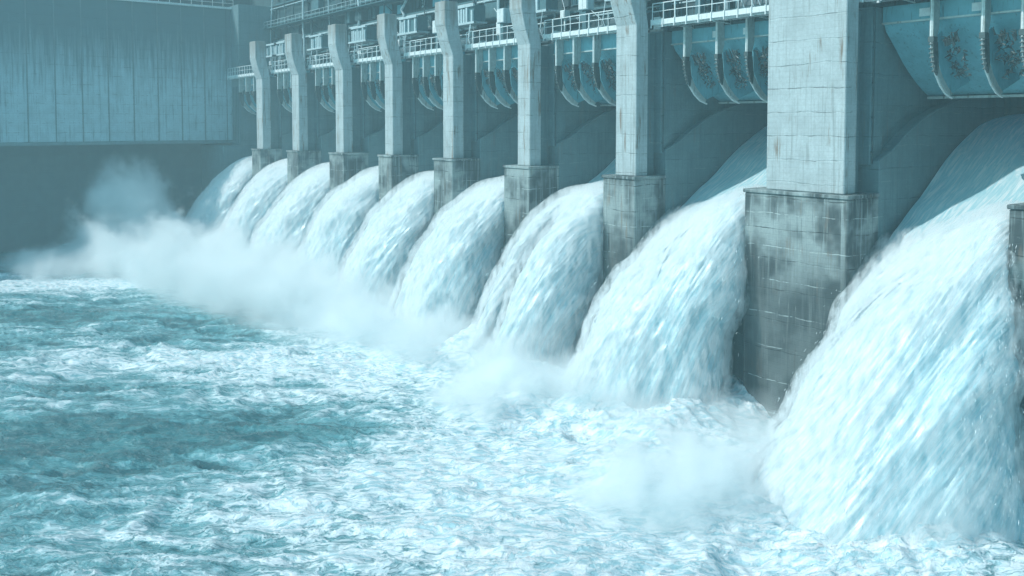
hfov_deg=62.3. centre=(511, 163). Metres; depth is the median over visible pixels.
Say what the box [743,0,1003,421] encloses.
dam pier
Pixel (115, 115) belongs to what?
retaining wall
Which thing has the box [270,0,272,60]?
riser pipe
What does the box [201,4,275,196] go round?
abutment
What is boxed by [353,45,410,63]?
catwalk
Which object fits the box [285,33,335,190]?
dam pier
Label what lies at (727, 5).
riser pipe
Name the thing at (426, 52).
catwalk
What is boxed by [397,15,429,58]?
gate hoist
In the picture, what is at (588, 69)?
spillway gate
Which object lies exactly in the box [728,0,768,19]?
gate hoist
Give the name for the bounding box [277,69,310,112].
spillway gate
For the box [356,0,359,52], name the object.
riser pipe
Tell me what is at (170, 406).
river water
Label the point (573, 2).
window
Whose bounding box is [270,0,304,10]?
level pipe
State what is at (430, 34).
junction box
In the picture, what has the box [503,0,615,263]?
dam pier
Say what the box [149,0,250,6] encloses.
terrace
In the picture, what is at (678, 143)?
dam pier
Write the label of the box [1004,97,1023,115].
breast wall
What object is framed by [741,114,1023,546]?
water jet
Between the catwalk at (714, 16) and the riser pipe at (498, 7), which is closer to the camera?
the catwalk at (714, 16)
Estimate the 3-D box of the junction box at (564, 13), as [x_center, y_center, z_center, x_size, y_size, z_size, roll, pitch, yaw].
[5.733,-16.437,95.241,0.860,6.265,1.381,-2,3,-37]
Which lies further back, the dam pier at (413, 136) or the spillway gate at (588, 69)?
the dam pier at (413, 136)
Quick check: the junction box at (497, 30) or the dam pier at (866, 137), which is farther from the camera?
the junction box at (497, 30)
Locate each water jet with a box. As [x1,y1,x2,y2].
[180,160,251,252]
[212,161,287,266]
[246,162,329,276]
[284,171,378,289]
[331,175,433,309]
[388,179,503,337]
[464,158,615,368]
[557,126,766,409]
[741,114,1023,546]
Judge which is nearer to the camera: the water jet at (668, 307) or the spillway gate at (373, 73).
the water jet at (668, 307)
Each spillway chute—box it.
[493,242,503,282]
[581,267,602,342]
[723,286,743,379]
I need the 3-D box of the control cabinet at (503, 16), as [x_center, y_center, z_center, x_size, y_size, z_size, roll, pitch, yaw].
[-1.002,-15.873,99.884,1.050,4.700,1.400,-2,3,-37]
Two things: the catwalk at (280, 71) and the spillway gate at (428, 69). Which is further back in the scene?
the catwalk at (280, 71)
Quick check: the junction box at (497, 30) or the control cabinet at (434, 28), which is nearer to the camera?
the junction box at (497, 30)
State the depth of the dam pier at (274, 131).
147.72 m
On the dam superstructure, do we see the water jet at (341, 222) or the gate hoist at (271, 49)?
the gate hoist at (271, 49)
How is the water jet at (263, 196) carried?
on the spillway chute
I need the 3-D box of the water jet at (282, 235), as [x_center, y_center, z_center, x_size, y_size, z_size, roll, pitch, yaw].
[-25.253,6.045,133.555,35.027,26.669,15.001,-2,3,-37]
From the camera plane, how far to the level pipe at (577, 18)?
100.54 m
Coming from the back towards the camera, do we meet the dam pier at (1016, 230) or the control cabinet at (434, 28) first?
the control cabinet at (434, 28)
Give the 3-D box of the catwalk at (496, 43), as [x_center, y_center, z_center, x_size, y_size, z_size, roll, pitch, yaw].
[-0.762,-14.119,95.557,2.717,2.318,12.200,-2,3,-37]
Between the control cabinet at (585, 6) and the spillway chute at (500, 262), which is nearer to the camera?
the control cabinet at (585, 6)
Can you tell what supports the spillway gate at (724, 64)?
attached to the dam superstructure
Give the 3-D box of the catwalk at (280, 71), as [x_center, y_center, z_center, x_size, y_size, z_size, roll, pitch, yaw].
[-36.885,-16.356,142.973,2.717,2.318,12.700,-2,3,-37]
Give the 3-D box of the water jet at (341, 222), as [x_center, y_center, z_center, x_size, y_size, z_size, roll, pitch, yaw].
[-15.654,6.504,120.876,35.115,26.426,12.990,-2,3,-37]
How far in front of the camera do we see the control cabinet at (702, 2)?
76.23 m
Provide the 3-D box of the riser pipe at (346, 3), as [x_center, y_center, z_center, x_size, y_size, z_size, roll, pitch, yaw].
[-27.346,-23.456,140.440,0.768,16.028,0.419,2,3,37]
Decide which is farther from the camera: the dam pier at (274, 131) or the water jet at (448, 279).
the dam pier at (274, 131)
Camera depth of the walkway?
144.15 m
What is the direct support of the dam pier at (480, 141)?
in the river water
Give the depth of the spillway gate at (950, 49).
58.48 m
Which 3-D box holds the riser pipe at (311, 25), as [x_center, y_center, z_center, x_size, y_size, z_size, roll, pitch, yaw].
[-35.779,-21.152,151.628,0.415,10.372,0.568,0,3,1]
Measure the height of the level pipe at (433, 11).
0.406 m
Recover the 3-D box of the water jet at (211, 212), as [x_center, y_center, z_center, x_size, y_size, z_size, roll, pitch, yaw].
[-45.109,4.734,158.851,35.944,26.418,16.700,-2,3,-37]
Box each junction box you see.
[397,32,403,45]
[428,19,434,42]
[487,24,494,41]
[494,8,499,35]
[560,0,569,31]
[659,0,671,16]
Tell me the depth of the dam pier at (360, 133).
122.84 m
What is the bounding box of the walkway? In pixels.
[264,0,425,36]
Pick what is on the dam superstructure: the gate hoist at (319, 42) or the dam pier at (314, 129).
the gate hoist at (319, 42)
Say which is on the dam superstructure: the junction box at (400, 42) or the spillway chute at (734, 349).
the junction box at (400, 42)
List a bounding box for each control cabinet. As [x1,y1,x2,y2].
[432,21,439,48]
[497,8,509,39]
[578,0,593,29]
[695,0,704,23]
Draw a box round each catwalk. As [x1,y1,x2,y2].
[227,65,276,79]
[271,60,314,73]
[308,53,359,69]
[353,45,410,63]
[404,37,470,57]
[465,25,546,50]
[543,10,646,40]
[650,0,768,28]
[862,0,915,2]
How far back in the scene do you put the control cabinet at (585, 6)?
88.09 m
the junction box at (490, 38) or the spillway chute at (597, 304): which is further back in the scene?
the junction box at (490, 38)
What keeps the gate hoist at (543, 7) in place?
on the dam superstructure
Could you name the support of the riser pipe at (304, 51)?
on the dam superstructure
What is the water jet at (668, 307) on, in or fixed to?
on the spillway chute at (734, 349)
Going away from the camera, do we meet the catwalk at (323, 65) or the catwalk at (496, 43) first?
the catwalk at (496, 43)
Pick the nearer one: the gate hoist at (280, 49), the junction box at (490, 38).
the junction box at (490, 38)
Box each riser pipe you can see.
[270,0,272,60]
[302,0,305,66]
[310,16,312,58]
[345,0,348,49]
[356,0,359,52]
[400,0,407,43]
[472,0,478,34]
[497,0,499,40]
[724,0,728,19]
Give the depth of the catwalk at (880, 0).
59.60 m
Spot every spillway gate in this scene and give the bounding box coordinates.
[239,74,273,114]
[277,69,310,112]
[315,64,355,112]
[360,57,405,111]
[412,50,465,110]
[474,41,541,108]
[553,32,616,106]
[671,15,768,104]
[882,0,1023,98]
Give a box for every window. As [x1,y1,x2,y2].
[571,0,577,5]
[667,11,671,17]
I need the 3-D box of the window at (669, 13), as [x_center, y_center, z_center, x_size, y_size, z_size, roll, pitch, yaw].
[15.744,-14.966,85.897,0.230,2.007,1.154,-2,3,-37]
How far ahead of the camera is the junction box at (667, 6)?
83.73 m
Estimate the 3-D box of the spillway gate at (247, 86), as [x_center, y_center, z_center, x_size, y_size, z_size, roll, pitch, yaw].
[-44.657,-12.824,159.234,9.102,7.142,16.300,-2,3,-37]
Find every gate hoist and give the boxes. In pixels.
[266,43,282,74]
[272,41,287,69]
[307,34,331,70]
[348,25,377,64]
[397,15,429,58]
[458,3,489,51]
[515,0,560,42]
[602,0,667,29]
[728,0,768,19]
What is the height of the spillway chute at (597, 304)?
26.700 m
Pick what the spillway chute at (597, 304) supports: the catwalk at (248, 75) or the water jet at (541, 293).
the water jet at (541, 293)
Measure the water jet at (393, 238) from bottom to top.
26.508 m
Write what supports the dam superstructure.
on the dam pier at (866, 137)
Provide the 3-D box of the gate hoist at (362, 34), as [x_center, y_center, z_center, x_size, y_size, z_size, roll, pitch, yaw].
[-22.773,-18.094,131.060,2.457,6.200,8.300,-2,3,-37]
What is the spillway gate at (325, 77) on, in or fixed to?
attached to the dam superstructure
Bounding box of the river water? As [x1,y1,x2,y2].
[0,236,1023,575]
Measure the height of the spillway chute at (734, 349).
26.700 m
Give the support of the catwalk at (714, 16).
on the dam superstructure
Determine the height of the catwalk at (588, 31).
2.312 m
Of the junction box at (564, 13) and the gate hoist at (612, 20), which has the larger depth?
the junction box at (564, 13)
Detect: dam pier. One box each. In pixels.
[249,41,292,183]
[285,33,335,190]
[328,24,384,197]
[377,13,442,207]
[432,1,517,227]
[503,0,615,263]
[602,0,767,297]
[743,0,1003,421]
[1007,202,1023,501]
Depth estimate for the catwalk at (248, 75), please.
159.50 m
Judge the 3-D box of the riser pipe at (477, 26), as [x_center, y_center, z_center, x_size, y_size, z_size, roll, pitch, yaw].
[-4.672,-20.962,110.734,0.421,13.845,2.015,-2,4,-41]
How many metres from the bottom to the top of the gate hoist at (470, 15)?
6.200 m
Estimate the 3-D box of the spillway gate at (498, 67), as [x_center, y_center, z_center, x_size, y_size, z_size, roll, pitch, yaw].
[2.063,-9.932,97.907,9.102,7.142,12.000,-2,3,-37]
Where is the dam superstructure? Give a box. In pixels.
[251,0,940,75]
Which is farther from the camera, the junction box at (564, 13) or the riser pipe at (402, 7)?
the riser pipe at (402, 7)
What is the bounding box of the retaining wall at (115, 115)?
[0,0,232,251]
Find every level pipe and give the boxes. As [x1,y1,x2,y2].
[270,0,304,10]
[273,0,495,42]
[276,0,694,62]

